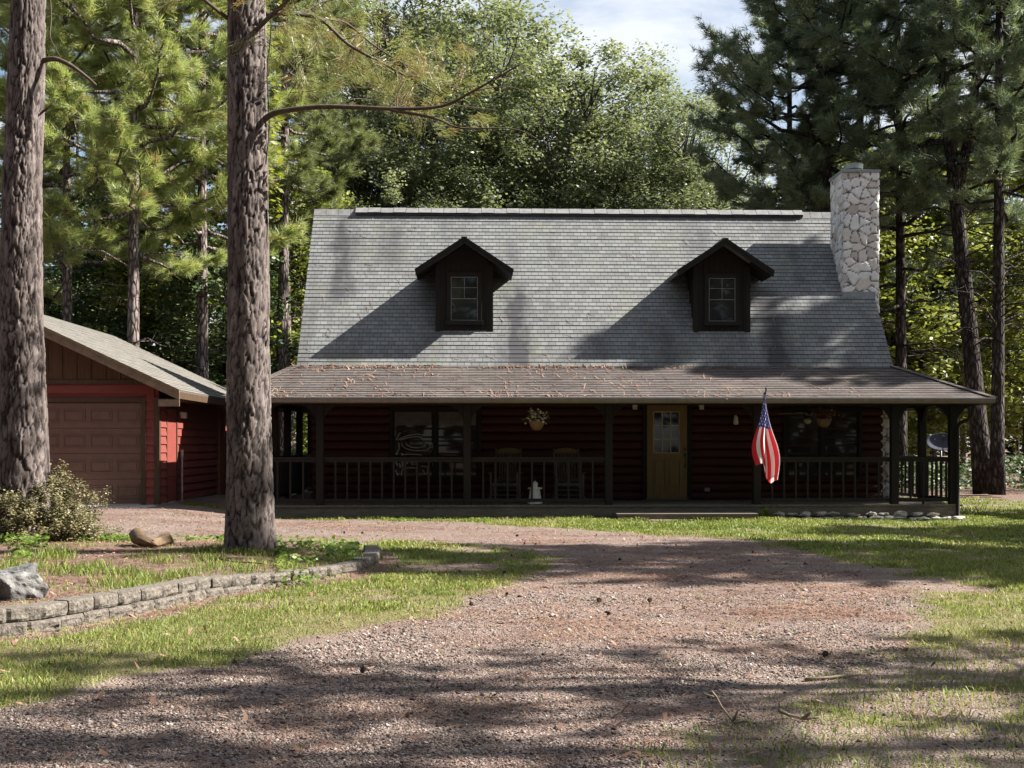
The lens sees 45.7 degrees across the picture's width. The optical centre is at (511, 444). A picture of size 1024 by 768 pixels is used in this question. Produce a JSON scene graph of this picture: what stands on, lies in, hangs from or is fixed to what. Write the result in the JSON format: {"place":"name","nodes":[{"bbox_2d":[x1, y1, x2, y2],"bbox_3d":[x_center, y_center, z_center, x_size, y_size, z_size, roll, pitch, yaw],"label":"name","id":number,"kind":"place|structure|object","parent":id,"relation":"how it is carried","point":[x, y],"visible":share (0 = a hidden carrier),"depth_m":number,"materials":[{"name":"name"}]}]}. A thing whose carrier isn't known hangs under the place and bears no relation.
{"place":"outdoors","nodes":[
{"label":"outdoors","id":0,"kind":"place"},
{"bbox_2d":[0,0,1022,448],"label":"sky","id":1,"kind":"structure","parent":0,"point":[672,23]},
{"bbox_2d":[0,449,1023,767],"bbox_3d":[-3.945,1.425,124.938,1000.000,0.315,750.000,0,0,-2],"label":"ground","id":2,"kind":"structure","parent":0,"point":[192,523],"depth_m":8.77,"materials":[{"name":"brown gravel"}]},
{"bbox_2d":[0,563,48,600],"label":"boulder","id":3,"kind":"object","parent":2,"relation":"on","point":[22,582],"visible":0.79,"depth_m":10.41,"materials":[{"name":"grey stone"}]},
{"bbox_2d":[0,0,96,541],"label":"pine tree","id":4,"kind":"object","parent":2,"relation":"on","point":[24,450],"visible":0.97,"depth_m":16.87,"materials":[{"name":"brown plant"}]},
{"bbox_2d":[0,0,106,190],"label":"pine tree","id":5,"kind":"object","parent":2,"relation":"on","point":[47,178],"visible":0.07,"depth_m":41.69,"materials":[{"name":"green plant"}]},
{"bbox_2d":[0,189,106,323],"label":"young tree","id":6,"kind":"object","parent":2,"relation":"on","point":[83,292],"visible":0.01,"depth_m":47.89,"materials":[{"name":"green plant"}]},
{"bbox_2d":[0,459,122,541],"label":"shrub","id":7,"kind":"object","parent":2,"relation":"on","point":[64,516],"visible":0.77,"depth_m":16.90,"materials":[{"name":"green plant"}]},
{"bbox_2d":[0,187,161,345],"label":"young tree","id":8,"kind":"object","parent":2,"relation":"on","point":[84,269],"visible":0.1,"depth_m":42.28,"materials":[{"name":"green plant"}]},
{"bbox_2d":[0,0,193,322],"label":"pine tree","id":9,"kind":"object","parent":2,"relation":"on","point":[63,293],"visible":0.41,"depth_m":34.71,"materials":[{"name":"green plant"}]},
{"bbox_2d":[43,2,151,325],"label":"pine tree","id":10,"kind":"object","parent":2,"relation":"on","point":[107,23],"visible":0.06,"depth_m":50.42,"materials":[{"name":"green plant"}]},
{"bbox_2d":[74,505,156,507],"bbox_3d":[-9.211,1.380,24.932,3.600,0.240,0.920,0,0,-2],"label":"garage apron","id":11,"kind":"object","parent":2,"relation":"on","point":[127,506],"visible":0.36,"depth_m":24.83,"materials":[{"name":"concrete"}]},
{"bbox_2d":[42,177,193,349],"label":"young tree","id":12,"kind":"object","parent":2,"relation":"on","point":[116,316],"depth_m":53.01,"materials":[{"name":"green plant"}]},
{"bbox_2d":[44,315,226,505],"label":"garage","id":13,"kind":"structure","parent":2,"relation":"on","point":[129,424],"depth_m":25.45,"materials":[{"name":"wood"}]},
{"bbox_2d":[47,398,145,504],"bbox_3d":[-9.145,0.135,25.424,2.965,2.230,0.081,0,0,-2],"label":"garage door","id":14,"kind":"structure","parent":13,"relation":"in","point":[72,427],"depth_m":25.43,"materials":[{"name":"paint"}]},
{"bbox_2d":[166,406,177,502],"bbox_3d":[-7.436,0.200,26.544,0.050,2.100,0.970,0,0,-2],"label":"side door","id":15,"kind":"structure","parent":13,"relation":"in","point":[172,414],"depth_m":26.62,"materials":[{"name":"red wood"}]},
{"bbox_2d":[0,0,285,355],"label":"pine tree","id":16,"kind":"object","parent":2,"relation":"on","point":[201,111],"visible":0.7,"depth_m":33.97,"materials":[{"name":"green plant"}]},
{"bbox_2d":[70,3,226,346],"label":"pine tree","id":17,"kind":"object","parent":2,"relation":"on","point":[114,49],"visible":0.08,"depth_m":47.93,"materials":[{"name":"green plant"}]},
{"bbox_2d":[129,527,173,547],"bbox_3d":[-4.770,1.214,15.910,0.590,0.237,0.644,0,0,-2],"label":"rock","id":18,"kind":"object","parent":2,"relation":"on","point":[138,536],"visible":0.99,"depth_m":15.79,"materials":[{"name":"brown stone"}]},
{"bbox_2d":[78,192,226,376],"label":"young tree","id":19,"kind":"object","parent":2,"relation":"on","point":[120,276],"visible":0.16,"depth_m":41.37,"materials":[{"name":"green plant"}]},
{"bbox_2d":[0,531,359,584],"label":"ground cover","id":20,"kind":"object","parent":2,"relation":"on","point":[340,547],"visible":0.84,"depth_m":15.61,"materials":[{"name":"green plant"}]},
{"bbox_2d":[48,0,322,379],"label":"pine tree","id":21,"kind":"object","parent":2,"relation":"on","point":[281,239],"visible":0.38,"depth_m":37.04,"materials":[{"name":"green plant"}]},
{"bbox_2d":[0,545,380,636],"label":"retaining wall","id":22,"kind":"structure","parent":2,"relation":"on","point":[87,608],"depth_m":10.81,"materials":[{"name":"grey stone"}]},
{"bbox_2d":[110,208,303,422],"bbox_3d":[-10.058,-3.152,41.034,6.288,9.676,6.029,0,0,27],"label":"young tree","id":23,"kind":"object","parent":2,"relation":"on","point":[172,288],"visible":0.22,"depth_m":39.74,"materials":[{"name":"green plant"}]},
{"bbox_2d":[149,157,307,442],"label":"young tree","id":24,"kind":"object","parent":2,"relation":"on","point":[220,220],"visible":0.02,"depth_m":50.18,"materials":[{"name":"green plant"}]},
{"bbox_2d":[216,558,262,563],"bbox_3d":[-3.115,1.314,13.743,0.914,0.035,0.060,0,0,42],"label":"fallen branch","id":25,"kind":"object","parent":2,"relation":"on","point":[228,560],"visible":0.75,"depth_m":13.69,"materials":[{"name":"brown wood"}]},
{"bbox_2d":[220,409,279,494],"bbox_3d":[-6.742,0.300,31.328,1.520,2.600,0.170,0,0,-2],"label":"wooden fence","id":26,"kind":"object","parent":2,"relation":"on","point":[223,443],"visible":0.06,"depth_m":31.22,"materials":[{"name":"brown wood"}]},
{"bbox_2d":[208,166,354,454],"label":"young tree","id":27,"kind":"object","parent":2,"relation":"on","point":[294,251],"visible":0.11,"depth_m":44.82,"materials":[{"name":"green plant"}]},
{"bbox_2d":[206,0,363,454],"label":"pine tree","id":28,"kind":"object","parent":2,"relation":"on","point":[337,189],"visible":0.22,"depth_m":43.70,"materials":[{"name":"green plant"}]},
{"bbox_2d":[206,0,384,455],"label":"pine tree","id":29,"kind":"object","parent":2,"relation":"on","point":[362,141],"visible":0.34,"depth_m":41.00,"materials":[{"name":"green plant"}]},
{"bbox_2d":[142,0,535,553],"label":"pine tree","id":30,"kind":"object","parent":2,"relation":"on","point":[249,515],"visible":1,"depth_m":14.97,"materials":[{"name":"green plant"}]},
{"bbox_2d":[265,0,284,337],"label":"climbing vine","id":31,"kind":"object","parent":30,"relation":"attached to","point":[281,119],"visible":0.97,"depth_m":15.08,"materials":[{"name":"green plant"}]},
{"bbox_2d":[212,0,490,286],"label":"oak tree","id":32,"kind":"object","parent":2,"relation":"on","point":[395,14],"visible":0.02,"depth_m":55.21,"materials":[{"name":"green plant"}]},
{"bbox_2d":[360,666,366,672],"bbox_3d":[-0.971,1.465,7.916,0.048,0.049,0.048,25,-27,-8],"label":"pine cone","id":33,"kind":"object","parent":2,"relation":"on","point":[363,669],"visible":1,"depth_m":7.91,"materials":[{"name":"brown plant"}]},
{"bbox_2d":[273,83,487,329],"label":"oak tree","id":34,"kind":"object","parent":2,"relation":"on","point":[395,199],"visible":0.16,"depth_m":49.37,"materials":[{"name":"green plant"}]},
{"bbox_2d":[292,0,603,212],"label":"oak tree","id":35,"kind":"object","parent":2,"relation":"on","point":[508,15],"visible":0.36,"depth_m":50.78,"materials":[{"name":"green plant"}]},
{"bbox_2d":[363,6,624,208],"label":"oak tree","id":36,"kind":"object","parent":2,"relation":"on","point":[512,41],"visible":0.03,"depth_m":56.77,"materials":[{"name":"green plant"}]},
{"bbox_2d":[0,506,1023,767],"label":"pine straw","id":37,"kind":"object","parent":2,"relation":"on","point":[628,576],"visible":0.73,"depth_m":10.41,"materials":[{"name":"brown plant"}]},
{"bbox_2d":[0,533,1023,767],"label":"dead leaves","id":38,"kind":"object","parent":2,"relation":"on","point":[295,746],"visible":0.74,"depth_m":8.62,"materials":[{"name":"brown plant"}]},
{"bbox_2d":[42,254,1022,470],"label":"woodland","id":39,"kind":"object","parent":2,"relation":"on","point":[1011,450],"visible":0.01,"depth_m":70.73,"materials":[{"name":"green plant"}]},
{"bbox_2d":[60,117,1023,474],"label":"distant tree stems","id":40,"kind":"object","parent":2,"relation":"on","point":[960,435],"depth_m":63.56,"materials":[{"name":"brown plant"}]},
{"bbox_2d":[441,19,696,209],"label":"oak tree","id":41,"kind":"object","parent":2,"relation":"on","point":[584,198],"visible":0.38,"depth_m":50.53,"materials":[{"name":"green plant"}]},
{"bbox_2d":[222,163,997,518],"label":"log house","id":42,"kind":"structure","parent":2,"relation":"on","point":[760,285],"depth_m":27.64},
{"bbox_2d":[388,407,481,478],"bbox_3d":[-1.730,-0.045,27.492,2.131,1.630,0.155,0,0,-2],"label":"front window","id":43,"kind":"structure","parent":42,"relation":"in","point":[399,417],"depth_m":27.48,"materials":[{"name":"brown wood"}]},
{"bbox_2d":[488,448,522,502],"bbox_3d":[-0.129,0.662,26.579,0.710,1.195,1.116,0,0,7],"label":"rocking chair","id":44,"kind":"object","parent":42,"relation":"on","point":[508,451],"visible":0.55,"depth_m":26.77,"materials":[{"name":"brown wood"}]},
{"bbox_2d":[528,481,541,503],"bbox_3d":[0.488,1.007,25.778,0.286,0.486,0.286,0,0,21],"label":"lighthouse ornament","id":45,"kind":"object","parent":42,"relation":"on","point":[536,492],"visible":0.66,"depth_m":25.69,"materials":[{"name":"white paint"}]},
{"bbox_2d":[522,403,549,429],"bbox_3d":[0.595,-0.590,25.061,0.796,0.582,0.599,0,0,-2],"label":"hanging basket","id":46,"kind":"object","parent":42,"relation":"hanging from","point":[538,423],"visible":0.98,"depth_m":24.98,"materials":[{"name":"wicker"}]},
{"bbox_2d":[271,221,861,399],"bbox_3d":[1.222,-3.235,27.310,13.466,4.663,5.339,0,0,-2],"label":"roof pine straw","id":47,"kind":"object","parent":42,"relation":"on","point":[522,366],"visible":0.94,"depth_m":26.82,"materials":[{"name":"brown plant"}]},
{"bbox_2d":[551,448,585,497],"bbox_3d":[1.229,0.662,26.623,0.710,1.195,1.116,0,0,-4],"label":"rocking chair","id":48,"kind":"object","parent":42,"relation":"on","point":[566,451],"visible":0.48,"depth_m":26.84,"materials":[{"name":"brown wood"}]},
{"bbox_2d":[642,405,691,499],"bbox_3d":[3.523,0.154,27.637,1.116,2.188,0.216,0,0,-2],"label":"door","id":49,"kind":"structure","parent":42,"relation":"in","point":[666,429],"depth_m":27.62,"materials":[{"name":"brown wood"}]},
{"bbox_2d":[752,387,779,482],"bbox_3d":[4.995,-0.186,24.647,0.534,1.894,1.496,0,0,-2],"label":"flag","id":50,"kind":"object","parent":42,"relation":"attached to","point":[765,451],"visible":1,"depth_m":24.04,"materials":[{"name":"multicoloured fabric"}]},
{"bbox_2d":[778,405,832,423],"bbox_3d":[6.522,-0.700,26.874,1.217,0.480,1.170,0,0,-2],"label":"ceiling fan","id":51,"kind":"object","parent":42,"relation":"hanging from","point":[807,420],"visible":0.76,"depth_m":26.76,"materials":[{"name":"black metal"}]},
{"bbox_2d":[781,407,863,478],"bbox_3d":[7.087,-0.045,27.770,1.878,1.630,0.155,0,0,-2],"label":"front window","id":52,"kind":"structure","parent":42,"relation":"in","point":[822,441],"depth_m":27.76,"materials":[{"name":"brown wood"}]},
{"bbox_2d":[805,406,843,426],"bbox_3d":[6.706,-0.627,26.107,0.825,0.509,0.576,0,0,-25],"label":"hanging basket","id":53,"kind":"object","parent":42,"relation":"hanging from","point":[823,421],"visible":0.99,"depth_m":26.04,"materials":[{"name":"wicker"}]},
{"bbox_2d":[510,38,766,209],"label":"oak tree","id":54,"kind":"object","parent":2,"relation":"on","point":[652,89],"visible":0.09,"depth_m":53.42,"materials":[{"name":"green plant"}]},
{"bbox_2d":[280,446,1023,491],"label":"undergrowth","id":55,"kind":"object","parent":2,"relation":"on","point":[965,479],"visible":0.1,"depth_m":40.41,"materials":[{"name":"green plant"}]},
{"bbox_2d":[571,79,775,209],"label":"oak tree","id":56,"kind":"object","parent":2,"relation":"on","point":[665,132],"visible":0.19,"depth_m":49.76,"materials":[{"name":"green plant"}]},
{"bbox_2d":[704,690,745,723],"bbox_3d":[1.126,1.401,6.635,0.155,0.171,0.511,0,0,-7],"label":"fallen branch","id":57,"kind":"object","parent":2,"relation":"on","point":[719,704],"visible":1,"depth_m":6.54,"materials":[{"name":"wood"}]},
{"bbox_2d":[755,505,780,516],"bbox_3d":[5.201,1.373,25.077,0.579,0.294,0.630,0,0,-20],"label":"spiky plant","id":58,"kind":"object","parent":2,"relation":"on","point":[766,511],"visible":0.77,"depth_m":25.00,"materials":[{"name":"green plant"}]},
{"bbox_2d":[773,511,784,515],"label":"border stone","id":59,"kind":"object","parent":2,"relation":"on","point":[780,514],"visible":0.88,"depth_m":25.15,"materials":[{"name":"stone"}]},
{"bbox_2d":[696,0,887,211],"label":"pine tree","id":60,"kind":"object","parent":2,"relation":"on","point":[768,24],"visible":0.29,"depth_m":42.21,"materials":[{"name":"green plant"}]},
{"bbox_2d":[778,708,818,719],"bbox_3d":[1.550,1.461,6.578,0.199,0.064,0.108,0,0,38],"label":"fallen branch","id":61,"kind":"object","parent":2,"relation":"on","point":[805,716],"visible":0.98,"depth_m":6.59,"materials":[{"name":"brown wood"}]},
{"bbox_2d":[682,0,967,349],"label":"pine tree","id":62,"kind":"object","parent":2,"relation":"on","point":[732,50],"visible":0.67,"depth_m":39.02,"materials":[{"name":"green plant"}]},
{"bbox_2d":[822,650,828,656],"bbox_3d":[2.194,1.464,8.508,0.048,0.048,0.049,-11,-27,30],"label":"pine cone","id":63,"kind":"object","parent":2,"relation":"on","point":[825,653],"visible":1,"depth_m":8.49,"materials":[{"name":"brown plant"}]},
{"bbox_2d":[804,672,861,680],"bbox_3d":[2.067,1.484,7.780,0.469,0.026,0.052,0,0,-27],"label":"fallen branch","id":64,"kind":"object","parent":2,"relation":"on","point":[822,678],"visible":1,"depth_m":7.73,"materials":[{"name":"brown wood"}]},
{"bbox_2d":[827,511,839,515],"bbox_3d":[6.667,1.435,25.257,0.282,0.107,0.228,0,-1,9],"label":"border stone","id":65,"kind":"object","parent":2,"relation":"on","point":[832,513],"visible":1,"depth_m":25.21,"materials":[{"name":"stone"}]},
{"bbox_2d":[767,157,907,348],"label":"young tree","id":66,"kind":"object","parent":2,"relation":"on","point":[884,304],"depth_m":50.36,"materials":[{"name":"green plant"}]},
{"bbox_2d":[772,0,955,338],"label":"pine tree","id":67,"kind":"object","parent":2,"relation":"on","point":[807,176],"visible":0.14,"depth_m":41.15,"materials":[{"name":"green plant"}]},
{"bbox_2d":[799,146,943,378],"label":"young tree","id":68,"kind":"object","parent":2,"relation":"on","point":[909,361],"visible":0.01,"depth_m":51.94,"materials":[{"name":"green plant"}]},
{"bbox_2d":[869,515,883,519],"bbox_3d":[7.569,1.531,25.211,0.336,0.137,0.228,0,0,11],"label":"border stone","id":69,"kind":"object","parent":2,"relation":"on","point":[877,517],"visible":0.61,"depth_m":25.14,"materials":[{"name":"stone"}]},
{"bbox_2d":[866,512,877,515],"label":"border stone","id":70,"kind":"object","parent":69,"relation":"on","point":[871,513],"visible":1,"depth_m":25.24,"materials":[{"name":"stone"}]},
{"bbox_2d":[883,516,893,519],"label":"border stone","id":71,"kind":"object","parent":2,"relation":"on","point":[888,517],"visible":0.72,"depth_m":25.16,"materials":[{"name":"stone"}]},
{"bbox_2d":[878,513,889,515],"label":"border stone","id":72,"kind":"object","parent":71,"relation":"on","point":[884,514],"visible":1,"depth_m":25.22,"materials":[{"name":"stone"}]},
{"bbox_2d":[806,0,993,487],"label":"pine tree","id":73,"kind":"object","parent":2,"relation":"on","point":[901,275],"visible":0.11,"depth_m":42.23,"materials":[{"name":"green plant"}]},
{"bbox_2d":[893,516,906,519],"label":"border stone","id":74,"kind":"object","parent":2,"relation":"on","point":[897,517],"visible":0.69,"depth_m":25.14,"materials":[{"name":"stone"}]},
{"bbox_2d":[892,511,907,516],"bbox_3d":[8.060,1.435,25.254,0.318,0.122,0.230,0,6,16],"label":"border stone","id":75,"kind":"object","parent":74,"relation":"on","point":[902,513],"visible":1,"depth_m":25.19,"materials":[{"name":"stone"}]},
{"bbox_2d":[778,0,1023,493],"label":"pine tree","id":76,"kind":"object","parent":2,"relation":"on","point":[979,436],"visible":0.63,"depth_m":37.38,"materials":[{"name":"green plant"}]},
{"bbox_2d":[834,121,991,455],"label":"young tree","id":77,"kind":"object","parent":2,"relation":"on","point":[914,242],"visible":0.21,"depth_m":48.39,"materials":[{"name":"green plant"}]},
{"bbox_2d":[908,517,919,520],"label":"border stone","id":78,"kind":"object","parent":2,"relation":"on","point":[915,518],"visible":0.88,"depth_m":25.13,"materials":[{"name":"stone"}]},
{"bbox_2d":[910,512,922,516],"bbox_3d":[8.416,1.446,25.274,0.360,0.104,0.217,0,-2,-25],"label":"border stone","id":79,"kind":"object","parent":78,"relation":"on","point":[915,514],"visible":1,"depth_m":25.22,"materials":[{"name":"stone"}]},
{"bbox_2d":[928,516,944,519],"bbox_3d":[8.799,1.532,25.243,0.345,0.121,0.237,0,0,-3],"label":"border stone","id":80,"kind":"object","parent":2,"relation":"on","point":[934,517],"visible":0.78,"depth_m":25.17,"materials":[{"name":"stone"}]},
{"bbox_2d":[926,512,938,516],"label":"border stone","id":81,"kind":"object","parent":80,"relation":"on","point":[930,514],"visible":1,"depth_m":25.22,"materials":[{"name":"stone"}]},
{"bbox_2d":[926,433,947,501],"bbox_3d":[11.214,0.644,31.710,0.632,1.912,0.632,0,0,-31],"label":"satellite dish","id":82,"kind":"object","parent":2,"relation":"on","point":[938,441],"visible":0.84,"depth_m":31.80,"materials":[{"name":"black metal"}]},
{"bbox_2d":[871,0,1023,494],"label":"pine tree","id":83,"kind":"object","parent":2,"relation":"on","point":[1004,152],"visible":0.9,"depth_m":36.37,"materials":[{"name":"green plant"}]},
{"bbox_2d":[879,116,1023,480],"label":"young tree","id":84,"kind":"object","parent":2,"relation":"on","point":[940,217],"visible":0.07,"depth_m":50.72,"materials":[{"name":"green plant"}]},
{"bbox_2d":[880,112,1023,457],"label":"young tree","id":85,"kind":"object","parent":2,"relation":"on","point":[963,445],"visible":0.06,"depth_m":53.05,"materials":[{"name":"green plant"}]},
{"bbox_2d":[950,516,964,520],"bbox_3d":[9.247,1.530,25.205,0.380,0.115,0.217,0,0,-18],"label":"border stone","id":86,"kind":"object","parent":2,"relation":"on","point":[958,517],"visible":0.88,"depth_m":25.16,"materials":[{"name":"stone"}]},
{"bbox_2d":[907,1,1023,367],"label":"pine tree","id":87,"kind":"object","parent":2,"relation":"on","point":[972,193],"visible":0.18,"depth_m":41.67,"materials":[{"name":"green plant"}]},
{"bbox_2d":[909,123,1023,481],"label":"young tree","id":88,"kind":"object","parent":2,"relation":"on","point":[1009,396],"visible":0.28,"depth_m":50.01,"materials":[{"name":"green plant"}]},
{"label":"border stone","id":89,"kind":"object","parent":2,"relation":"on","visible":0},
{"bbox_2d":[785,513,797,515],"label":"border stone","id":90,"kind":"object","parent":89,"relation":"on","point":[793,514],"visible":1,"depth_m":25.14,"materials":[{"name":"stone"}]},
{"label":"border stone","id":91,"kind":"object","parent":2,"relation":"on","visible":0},
{"bbox_2d":[799,511,810,515],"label":"border stone","id":92,"kind":"object","parent":91,"relation":"on","point":[805,513],"visible":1,"depth_m":25.19,"materials":[{"name":"stone"}]},
{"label":"border stone","id":93,"kind":"object","parent":2,"relation":"on","visible":0},
{"bbox_2d":[814,511,826,516],"bbox_3d":[6.405,1.435,25.198,0.308,0.116,0.217,0,-5,-24],"label":"border stone","id":94,"kind":"object","parent":93,"relation":"on","point":[821,513],"visible":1,"depth_m":25.15,"materials":[{"name":"stone"}]},
{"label":"border stone","id":95,"kind":"object","parent":2,"relation":"on","visible":0},
{"bbox_2d":[848,513,859,516],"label":"border stone","id":96,"kind":"object","parent":95,"relation":"on","point":[852,514],"visible":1,"depth_m":25.20,"materials":[{"name":"stone"}]},
{"bbox_2d":[0,495,1023,767],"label":"grass","id":97,"kind":"structure","parent":0,"point":[806,529],"depth_m":12.47,"materials":[{"name":"green plant"}]}
]}

